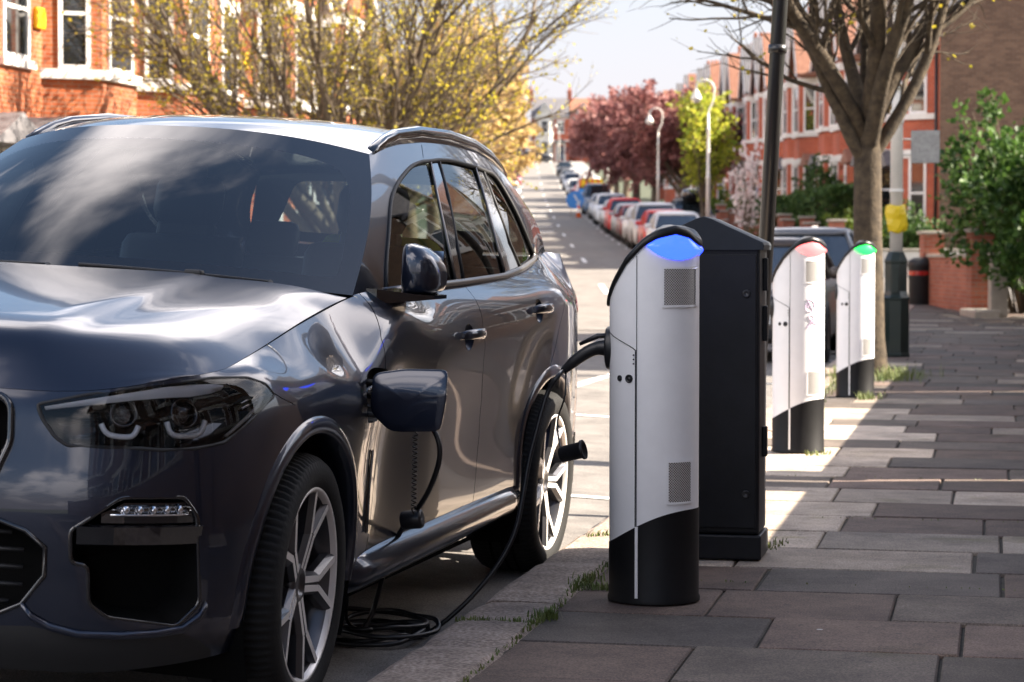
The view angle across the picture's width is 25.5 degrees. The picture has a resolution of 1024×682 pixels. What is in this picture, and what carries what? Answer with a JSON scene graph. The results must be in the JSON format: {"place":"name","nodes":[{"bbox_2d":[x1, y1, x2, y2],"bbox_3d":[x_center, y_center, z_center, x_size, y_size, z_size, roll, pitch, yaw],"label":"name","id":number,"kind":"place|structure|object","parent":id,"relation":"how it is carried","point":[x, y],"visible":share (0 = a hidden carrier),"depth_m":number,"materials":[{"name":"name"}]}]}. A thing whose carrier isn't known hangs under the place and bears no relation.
{"place":"outdoors","nodes":[
{"label":"outdoors","id":0,"kind":"place"},
{"bbox_2d":[322,234,441,250],"bbox_3d":[-0.519,-0.232,8.762,0.480,0.340,0.170,4,-15,14],"label":"dashboard","id":1,"kind":"object","parent":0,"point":[428,243],"visible":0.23,"depth_m":8.70,"materials":[{"name":"plastic"}]},
{"bbox_2d":[0,330,835,681],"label":"road","id":2,"kind":"structure","parent":0,"point":[444,584],"depth_m":8.95,"materials":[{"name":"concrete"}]},
{"bbox_2d":[0,113,577,681],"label":"suv","id":3,"kind":"object","parent":2,"relation":"on","point":[218,409],"visible":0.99,"depth_m":6.80,"materials":[{"name":"black paint"}]},
{"bbox_2d":[768,237,836,362],"bbox_3d":[3.162,-0.531,28.250,2.080,1.534,4.022,0,2,12],"label":"parked car","id":4,"kind":"object","parent":2,"relation":"on","point":[782,245],"visible":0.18,"depth_m":27.67,"materials":[{"name":"black paint"}]},
{"bbox_2d":[774,227,852,266],"bbox_3d":[4.458,-0.859,34.195,2.180,1.730,4.522,0,3,12],"label":"parked car","id":5,"kind":"object","parent":2,"relation":"on","point":[838,242],"visible":0.02,"depth_m":33.66,"materials":[{"name":"grey paint"}]},
{"bbox_2d":[401,163,664,236],"bbox_3d":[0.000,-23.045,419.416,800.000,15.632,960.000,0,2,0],"label":"ground","id":6,"kind":"structure","parent":0,"point":[645,196],"depth_m":195.35,"materials":[{"name":"grey asphalt"}]},
{"bbox_2d":[0,112,36,146],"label":"garden wall","id":7,"kind":"structure","parent":6,"relation":"on","point":[15,127],"depth_m":34.36,"materials":[{"name":"white paint"}]},
{"bbox_2d":[0,0,142,152],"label":"terraced house","id":8,"kind":"structure","parent":6,"relation":"on","point":[48,72],"depth_m":37.47,"materials":[{"name":"orange brick"}]},
{"bbox_2d":[2,0,30,60],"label":"window","id":9,"kind":"structure","parent":8,"relation":"in","point":[15,13],"depth_m":36.35,"materials":[{"name":"white"}]},
{"bbox_2d":[58,0,90,69],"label":"window","id":10,"kind":"structure","parent":8,"relation":"in","point":[72,54],"depth_m":37.56,"materials":[{"name":"white"}]},
{"bbox_2d":[107,0,133,75],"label":"window","id":11,"kind":"structure","parent":8,"relation":"in","point":[111,62],"depth_m":38.39,"materials":[{"name":"white"}]},
{"bbox_2d":[136,0,214,115],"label":"terraced house","id":12,"kind":"structure","parent":6,"relation":"on","point":[143,109],"depth_m":41.40,"materials":[{"name":"orange"}]},
{"bbox_2d":[144,0,173,82],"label":"window","id":13,"kind":"structure","parent":12,"relation":"in","point":[166,3],"depth_m":41.35,"materials":[{"name":"white"}]},
{"bbox_2d":[188,0,209,83],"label":"window","id":14,"kind":"structure","parent":12,"relation":"in","point":[204,22],"depth_m":42.46,"materials":[{"name":"white"}]},
{"bbox_2d":[215,0,332,243],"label":"terraced house","id":15,"kind":"structure","parent":6,"relation":"on","point":[283,217],"depth_m":47.62,"materials":[{"name":"orange"}]},
{"bbox_2d":[221,10,238,93],"bbox_3d":[-5.818,-5.934,46.482,0.055,1.650,1.000,0,2,12],"label":"window","id":16,"kind":"structure","parent":15,"relation":"in","point":[223,69],"depth_m":46.31,"materials":[{"name":"white"}]},
{"bbox_2d":[257,11,281,99],"bbox_3d":[-5.113,-6.008,47.705,0.539,1.860,0.055,-1,2,-23],"label":"window","id":17,"kind":"structure","parent":15,"relation":"in","point":[258,19],"depth_m":47.65,"materials":[{"name":"white"}]},
{"bbox_2d":[294,14,309,103],"bbox_3d":[-4.518,-6.046,48.657,0.055,1.860,1.080,0,2,12],"label":"window","id":18,"kind":"structure","parent":15,"relation":"in","point":[295,14],"depth_m":48.39,"materials":[{"name":"white"}]},
{"bbox_2d":[57,0,618,243],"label":"budding tree","id":19,"kind":"object","parent":6,"relation":"on","point":[207,88],"visible":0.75,"depth_m":36.18,"materials":[{"name":"yellow plant"}]},
{"bbox_2d":[313,0,378,212],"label":"terraced house","id":20,"kind":"structure","parent":6,"relation":"on","point":[323,26],"depth_m":51.63,"materials":[{"name":"orange"}]},
{"bbox_2d":[362,6,543,237],"bbox_3d":[-3.942,-5.834,61.682,8.582,8.104,8.113,-1,3,-26],"label":"golden tree","id":21,"kind":"object","parent":6,"relation":"on","point":[410,230],"visible":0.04,"depth_m":61.05,"materials":[{"name":"yellow plant"}]},
{"bbox_2d":[383,51,531,238],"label":"golden tree","id":22,"kind":"object","parent":6,"relation":"on","point":[432,216],"depth_m":77.71,"materials":[{"name":"yellow plant"}]},
{"bbox_2d":[440,119,524,229],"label":"golden tree","id":23,"kind":"object","parent":6,"relation":"on","point":[514,166],"depth_m":93.70,"materials":[{"name":"yellow plant"}]},
{"bbox_2d":[494,114,543,181],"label":"golden tree","id":24,"kind":"object","parent":6,"relation":"on","point":[526,160],"visible":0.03,"depth_m":112.80,"materials":[{"name":"yellow plant"}]},
{"bbox_2d":[529,86,568,161],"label":"end house","id":25,"kind":"structure","parent":6,"relation":"on","point":[543,104],"depth_m":337.01,"materials":[{"name":"white paint"}]},
{"bbox_2d":[567,87,606,162],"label":"terraced house","id":26,"kind":"structure","parent":6,"relation":"on","point":[576,101],"depth_m":340.33,"materials":[{"name":"orange"}]},
{"bbox_2d":[566,81,681,198],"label":"plum tree","id":27,"kind":"object","parent":6,"relation":"on","point":[588,131],"visible":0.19,"depth_m":145.07,"materials":[{"name":"brown plant"}]},
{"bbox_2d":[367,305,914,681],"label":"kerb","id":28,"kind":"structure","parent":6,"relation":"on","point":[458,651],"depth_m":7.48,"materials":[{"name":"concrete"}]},
{"bbox_2d":[663,60,719,202],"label":"terraced house","id":29,"kind":"structure","parent":6,"relation":"on","point":[671,194],"depth_m":182.81,"materials":[{"name":"red brick"}]},
{"bbox_2d":[665,76,742,216],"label":"lime tree","id":30,"kind":"object","parent":6,"relation":"on","point":[696,139],"visible":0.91,"depth_m":85.66,"materials":[{"name":"green plant"}]},
{"bbox_2d":[708,63,722,201],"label":"terraced house","id":31,"kind":"structure","parent":6,"relation":"on","point":[714,71],"depth_m":127.23,"materials":[{"name":"orange"}]},
{"bbox_2d":[710,187,741,218],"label":"front shrub","id":32,"kind":"object","parent":6,"relation":"on","point":[714,200],"visible":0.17,"depth_m":102.98,"materials":[{"name":"green plant"}]},
{"bbox_2d":[718,208,739,223],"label":"garden wall","id":33,"kind":"structure","parent":6,"relation":"on","point":[722,215],"depth_m":97.60,"materials":[{"name":"brick"}]},
{"bbox_2d":[725,135,762,231],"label":"blossom tree","id":34,"kind":"object","parent":6,"relation":"on","point":[745,219],"visible":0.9,"depth_m":68.77,"materials":[{"name":"pink plant"}]},
{"bbox_2d":[737,44,754,200],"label":"terraced house","id":35,"kind":"structure","parent":6,"relation":"on","point":[749,112],"depth_m":108.61,"materials":[{"name":"red"}]},
{"bbox_2d":[743,102,746,139],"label":"window","id":36,"kind":"structure","parent":35,"relation":"in","point":[745,103],"depth_m":109.30,"materials":[{"name":"white"}]},
{"bbox_2d":[750,101,754,139],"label":"window","id":37,"kind":"structure","parent":35,"relation":"in","point":[752,103],"depth_m":108.44,"materials":[{"name":"white"}]},
{"bbox_2d":[748,37,763,196],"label":"terraced house","id":38,"kind":"structure","parent":6,"relation":"on","point":[759,103],"depth_m":103.29,"materials":[{"name":"white"}]},
{"bbox_2d":[755,98,758,137],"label":"window","id":39,"kind":"structure","parent":38,"relation":"in","point":[756,100],"depth_m":103.68,"materials":[{"name":"white"}]},
{"bbox_2d":[718,4,808,203],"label":"terraced house","id":40,"kind":"structure","parent":6,"relation":"on","point":[722,75],"depth_m":120.02,"materials":[{"name":"orange"}]},
{"bbox_2d":[740,194,788,236],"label":"clipped hedge","id":41,"kind":"object","parent":6,"relation":"on","point":[778,197],"visible":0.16,"depth_m":81.73,"materials":[{"name":"green plant"}]},
{"bbox_2d":[724,7,808,201],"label":"terraced house","id":42,"kind":"structure","parent":6,"relation":"on","point":[732,79],"depth_m":115.85,"materials":[{"name":"orange"}]},
{"bbox_2d":[757,33,782,220],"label":"terraced house","id":43,"kind":"structure","parent":6,"relation":"on","point":[762,81],"depth_m":99.28,"materials":[{"name":"orange"}]},
{"bbox_2d":[777,171,782,194],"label":"window","id":44,"kind":"structure","parent":43,"relation":"in","point":[780,173],"depth_m":98.91,"materials":[{"name":"white"}]},
{"bbox_2d":[778,28,793,194],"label":"terraced house","id":45,"kind":"structure","parent":6,"relation":"on","point":[785,166],"depth_m":91.93,"materials":[{"name":"red brick"}]},
{"bbox_2d":[783,164,786,194],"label":"window","id":46,"kind":"structure","parent":45,"relation":"in","point":[784,166],"depth_m":92.60,"materials":[{"name":"white"}]},
{"bbox_2d":[783,88,786,134],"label":"window","id":47,"kind":"structure","parent":45,"relation":"in","point":[785,90],"depth_m":92.60,"materials":[{"name":"white"}]},
{"bbox_2d":[779,216,815,227],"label":"garden wall","id":48,"kind":"structure","parent":6,"relation":"on","point":[787,222],"depth_m":73.65,"materials":[{"name":"brick"}]},
{"bbox_2d":[786,29,818,189],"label":"terraced house","id":49,"kind":"structure","parent":6,"relation":"on","point":[806,112],"depth_m":87.81,"materials":[{"name":"red"}]},
{"bbox_2d":[794,85,798,133],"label":"window","id":50,"kind":"structure","parent":49,"relation":"in","point":[796,89],"depth_m":88.81,"materials":[{"name":"white"}]},
{"bbox_2d":[803,84,816,132],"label":"window","id":51,"kind":"structure","parent":49,"relation":"in","point":[809,121],"depth_m":87.71,"materials":[{"name":"white"}]},
{"bbox_2d":[775,152,851,221],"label":"garden shrub","id":52,"kind":"object","parent":6,"relation":"on","point":[814,172],"visible":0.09,"depth_m":77.66,"materials":[{"name":"green plant"}]},
{"bbox_2d":[787,182,853,226],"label":"clipped hedge","id":53,"kind":"object","parent":6,"relation":"on","point":[826,196],"visible":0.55,"depth_m":68.56,"materials":[{"name":"green plant"}]},
{"bbox_2d":[808,0,832,182],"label":"terraced house","id":54,"kind":"structure","parent":6,"relation":"on","point":[823,132],"depth_m":80.78,"materials":[{"name":"red brick"}]},
{"bbox_2d":[818,83,823,127],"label":"window","id":55,"kind":"structure","parent":54,"relation":"in","point":[821,95],"depth_m":81.42,"materials":[{"name":"white"}]},
{"bbox_2d":[802,219,846,227],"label":"garden wall","id":56,"kind":"structure","parent":6,"relation":"on","point":[838,223],"depth_m":62.22,"materials":[{"name":"brick"}]},
{"bbox_2d":[826,0,859,198],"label":"terraced house","id":57,"kind":"structure","parent":6,"relation":"on","point":[842,155],"depth_m":76.75,"materials":[{"name":"red brick"}]},
{"bbox_2d":[844,165,853,198],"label":"window","id":58,"kind":"structure","parent":57,"relation":"in","point":[848,171],"depth_m":76.69,"materials":[{"name":"white"}]},
{"bbox_2d":[821,205,889,238],"bbox_3d":[9.719,-2.949,63.232,2.128,1.965,2.370,-1,3,-32],"label":"golden bush","id":59,"kind":"object","parent":6,"relation":"on","point":[849,218],"visible":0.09,"depth_m":63.10,"materials":[{"name":"green plant"}]},
{"bbox_2d":[850,0,891,234],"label":"terraced house","id":60,"kind":"structure","parent":6,"relation":"on","point":[885,187],"depth_m":69.38,"materials":[{"name":"red brick"}]},
{"bbox_2d":[882,168,889,216],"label":"window","id":61,"kind":"structure","parent":60,"relation":"in","point":[885,171],"depth_m":69.37,"materials":[{"name":"white"}]},
{"bbox_2d":[882,199,945,248],"bbox_3d":[10.836,-2.848,61.344,2.013,2.048,2.255,0,2,0],"label":"round shrub","id":62,"kind":"object","parent":6,"relation":"on","point":[911,238],"visible":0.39,"depth_m":61.10,"materials":[{"name":"green plant"}]},
{"bbox_2d":[882,249,964,277],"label":"garden wall","id":63,"kind":"structure","parent":6,"relation":"on","point":[911,253],"depth_m":59.14,"materials":[{"name":"brick"}]},
{"bbox_2d":[881,0,1023,248],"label":"gabled house","id":64,"kind":"structure","parent":6,"relation":"on","point":[995,55],"depth_m":62.76,"materials":[{"name":"red brick"}]},
{"bbox_2d":[908,158,926,224],"bbox_3d":[11.441,-4.175,63.781,0.539,1.980,0.055,2,3,35],"label":"window","id":65,"kind":"structure","parent":64,"relation":"in","point":[917,172],"depth_m":63.77,"materials":[{"name":"white"}]},
{"bbox_2d":[909,52,926,113],"bbox_3d":[11.441,-7.332,63.656,0.539,1.860,0.055,2,3,35],"label":"window","id":66,"kind":"structure","parent":64,"relation":"in","point":[919,105],"depth_m":63.63,"materials":[{"name":"white"}]},
{"bbox_2d":[917,229,993,310],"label":"garden wall","id":67,"kind":"structure","parent":6,"relation":"on","point":[952,287],"depth_m":41.62,"materials":[{"name":"brick"}]},
{"bbox_2d":[988,252,1007,317],"bbox_3d":[8.320,-0.877,38.696,0.360,1.290,0.320,0,2,0],"label":"gate post","id":68,"kind":"object","parent":6,"relation":"on","point":[997,299],"visible":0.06,"depth_m":38.57,"materials":[{"name":"stone"}]},
{"bbox_2d":[497,162,630,329],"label":"road","id":69,"kind":"structure","parent":0,"point":[602,254],"depth_m":87.68,"materials":[{"name":"grey asphalt"}]},
{"bbox_2d":[522,150,552,161],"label":"parked car","id":70,"kind":"object","parent":69,"relation":"on","point":[547,158],"visible":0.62,"depth_m":325.33,"materials":[{"name":"black"}]},
{"bbox_2d":[555,161,573,175],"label":"parked car","id":71,"kind":"object","parent":69,"relation":"on","point":[561,165],"visible":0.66,"depth_m":260.40,"materials":[{"name":"black"}]},
{"bbox_2d":[561,172,579,189],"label":"parked car","id":72,"kind":"object","parent":69,"relation":"on","point":[570,175],"visible":0.54,"depth_m":220.71,"materials":[{"name":"white metal"}]},
{"bbox_2d":[566,191,583,215],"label":"works sign","id":73,"kind":"object","parent":69,"relation":"on","point":[574,199],"visible":0.81,"depth_m":139.74,"materials":[{"name":"blue metal"}]},
{"bbox_2d":[572,177,602,193],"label":"parked van","id":74,"kind":"object","parent":69,"relation":"on","point":[581,184],"visible":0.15,"depth_m":159.95,"materials":[{"name":"white metal"}]},
{"bbox_2d":[587,194,597,218],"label":"parked car","id":75,"kind":"object","parent":69,"relation":"on","point":[591,206],"visible":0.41,"depth_m":133.08,"materials":[{"name":"white metal"}]},
{"bbox_2d":[581,183,610,213],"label":"parked van","id":76,"kind":"object","parent":69,"relation":"on","point":[590,190],"visible":0.38,"depth_m":144.41,"materials":[{"name":"blue paint"}]},
{"bbox_2d":[592,193,624,224],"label":"parked car","id":77,"kind":"object","parent":69,"relation":"on","point":[601,199],"visible":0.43,"depth_m":122.13,"materials":[{"name":"white metal"}]},
{"bbox_2d":[603,197,640,233],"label":"parked car","id":78,"kind":"object","parent":69,"relation":"on","point":[613,202],"visible":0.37,"depth_m":105.25,"materials":[{"name":"red metal"}]},
{"bbox_2d":[609,203,635,237],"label":"parked car","id":79,"kind":"object","parent":69,"relation":"on","point":[617,208],"visible":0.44,"depth_m":98.97,"materials":[{"name":"black"}]},
{"bbox_2d":[614,205,633,240],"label":"parked car","id":80,"kind":"object","parent":69,"relation":"on","point":[619,221],"visible":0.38,"depth_m":93.30,"materials":[{"name":"red"}]},
{"bbox_2d":[620,206,633,244],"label":"parked car","id":81,"kind":"object","parent":69,"relation":"on","point":[624,227],"visible":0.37,"depth_m":87.43,"materials":[{"name":"white metal"}]},
{"bbox_2d":[626,202,675,249],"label":"parked car","id":82,"kind":"object","parent":69,"relation":"on","point":[637,212],"visible":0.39,"depth_m":81.32,"materials":[{"name":"white metal"}]},
{"bbox_2d":[635,209,682,243],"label":"parked car","id":83,"kind":"object","parent":69,"relation":"on","point":[645,219],"visible":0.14,"depth_m":75.54,"materials":[{"name":"red metal"}]},
{"bbox_2d":[644,211,698,235],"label":"parked car","id":84,"kind":"object","parent":69,"relation":"on","point":[659,219],"visible":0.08,"depth_m":69.91,"materials":[{"name":"white metal"}]},
{"bbox_2d":[537,167,832,498],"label":"road markings","id":85,"kind":"object","parent":69,"relation":"on","point":[603,288],"visible":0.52,"depth_m":21.51,"materials":[{"name":"paint"}]},
{"bbox_2d":[671,189,718,217],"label":"parked car","id":86,"kind":"object","parent":69,"relation":"on","point":[687,200],"visible":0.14,"depth_m":91.58,"materials":[{"name":"black"}]},
{"bbox_2d":[361,0,807,161],"label":"sky","id":87,"kind":"structure","parent":0,"point":[622,51],"materials":[{"name":"white"}]},
{"bbox_2d":[571,162,613,192],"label":"pavement","id":88,"kind":"structure","parent":0,"point":[580,168],"depth_m":283.84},
{"bbox_2d":[564,129,619,192],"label":"plum tree","id":89,"kind":"object","parent":88,"relation":"on","point":[571,134],"visible":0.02,"depth_m":190.22,"materials":[{"name":"brown plant"}]},
{"bbox_2d":[572,93,630,196],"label":"plum tree","id":90,"kind":"object","parent":88,"relation":"on","point":[626,188],"visible":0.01,"depth_m":165.41,"materials":[{"name":"brown plant"}]},
{"bbox_2d":[577,79,722,201],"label":"plum tree","id":91,"kind":"object","parent":88,"relation":"on","point":[611,159],"visible":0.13,"depth_m":127.36,"materials":[{"name":"brown plant"}]},
{"bbox_2d":[645,108,662,201],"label":"street lamp","id":92,"kind":"object","parent":88,"relation":"on","point":[649,120],"visible":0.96,"depth_m":104.69,"materials":[{"name":"grey metal"}]},
{"bbox_2d":[602,78,743,196],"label":"plum tree","id":93,"kind":"object","parent":88,"relation":"on","point":[641,135],"visible":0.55,"depth_m":110.94,"materials":[{"name":"brown plant"}]},
{"bbox_2d":[691,79,714,216],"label":"street lamp","id":94,"kind":"object","parent":88,"relation":"on","point":[696,97],"visible":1,"depth_m":75.76,"materials":[{"name":"grey metal"}]},
{"bbox_2d":[469,300,1023,681],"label":"pavement","id":95,"kind":"structure","parent":0,"point":[831,622],"depth_m":8.73,"materials":[{"name":"grey stone"}]},
{"bbox_2d":[604,225,702,604],"bbox_3d":[0.496,0.249,7.905,0.341,1.309,0.323,0,2,12],"label":"charging post","id":96,"kind":"object","parent":95,"relation":"on","point":[651,348],"visible":1,"depth_m":7.78,"materials":[{"name":"silver"}]},
{"bbox_2d":[335,333,604,646],"bbox_3d":[-0.276,0.499,7.615,0.759,1.031,1.293,1,3,32],"label":"charging cable","id":97,"kind":"object","parent":96,"relation":"attached to","point":[416,625],"visible":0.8,"depth_m":7.72,"materials":[{"name":"black plastic"}]},
{"bbox_2d":[681,216,771,559],"bbox_3d":[0.785,0.180,9.059,0.480,1.354,0.308,0,2,12],"label":"feeder cabinet","id":98,"kind":"object","parent":95,"relation":"on","point":[733,339],"visible":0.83,"depth_m":8.90,"materials":[{"name":"metal"}]},
{"bbox_2d":[455,362,1009,681],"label":"grass tufts","id":99,"kind":"object","parent":95,"relation":"on","point":[895,374],"visible":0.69,"depth_m":8.38,"materials":[{"name":"green plant"}]},
{"bbox_2d":[759,0,787,366],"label":"sign pole","id":100,"kind":"object","parent":95,"relation":"on","point":[777,49],"visible":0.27,"depth_m":11.12,"materials":[{"name":"black metal"}]},
{"bbox_2d":[770,236,826,452],"bbox_3d":[1.744,0.016,13.770,0.341,1.309,0.322,0,2,12],"label":"charging post","id":101,"kind":"object","parent":95,"relation":"on","point":[797,305],"visible":0.98,"depth_m":13.64,"materials":[{"name":"white"}]},
{"bbox_2d":[627,0,995,374],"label":"street tree","id":102,"kind":"object","parent":95,"relation":"on","point":[860,105],"visible":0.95,"depth_m":22.12,"materials":[{"name":"brown plant"}]},
{"bbox_2d":[835,240,875,397],"bbox_3d":[2.875,-0.188,18.923,0.341,1.309,0.323,0,2,12],"label":"charging post","id":103,"kind":"object","parent":95,"relation":"on","point":[855,289],"visible":0.98,"depth_m":18.80,"materials":[{"name":"white"}]},
{"bbox_2d":[884,0,939,356],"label":"lamp column","id":104,"kind":"structure","parent":95,"relation":"on","point":[925,146],"depth_m":26.17,"materials":[{"name":"black metal"}]},
{"bbox_2d":[885,204,907,233],"bbox_3d":[4.465,-1.420,26.258,0.270,0.344,0.237,0,2,12],"label":"plastic bag","id":105,"kind":"object","parent":104,"relation":"attached to","point":[896,219],"visible":1,"depth_m":26.17,"materials":[{"name":"yellow plastic"}]},
{"bbox_2d":[907,257,928,304],"bbox_3d":[7.930,-1.167,43.988,0.480,0.930,0.480,0,2,0],"label":"litter bin","id":106,"kind":"object","parent":95,"relation":"on","point":[918,280],"visible":0.96,"depth_m":43.80,"materials":[{"name":"black plastic"}]},
{"bbox_2d":[928,86,1023,313],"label":"leaning shrub","id":107,"kind":"object","parent":95,"relation":"on","point":[995,154],"visible":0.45,"depth_m":40.05,"materials":[{"name":"green plant"}]},
{"bbox_2d":[960,308,1000,317],"bbox_3d":[8.095,-0.449,39.113,0.450,0.200,1.300,0,2,0],"label":"stone step","id":108,"kind":"object","parent":95,"relation":"on","point":[977,312],"visible":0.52,"depth_m":38.48,"materials":[{"name":"beige stone"}]},
{"bbox_2d":[958,118,1023,295],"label":"overhanging shrub","id":109,"kind":"object","parent":95,"relation":"on","point":[1007,192],"visible":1,"depth_m":37.56,"materials":[{"name":"green plant"}]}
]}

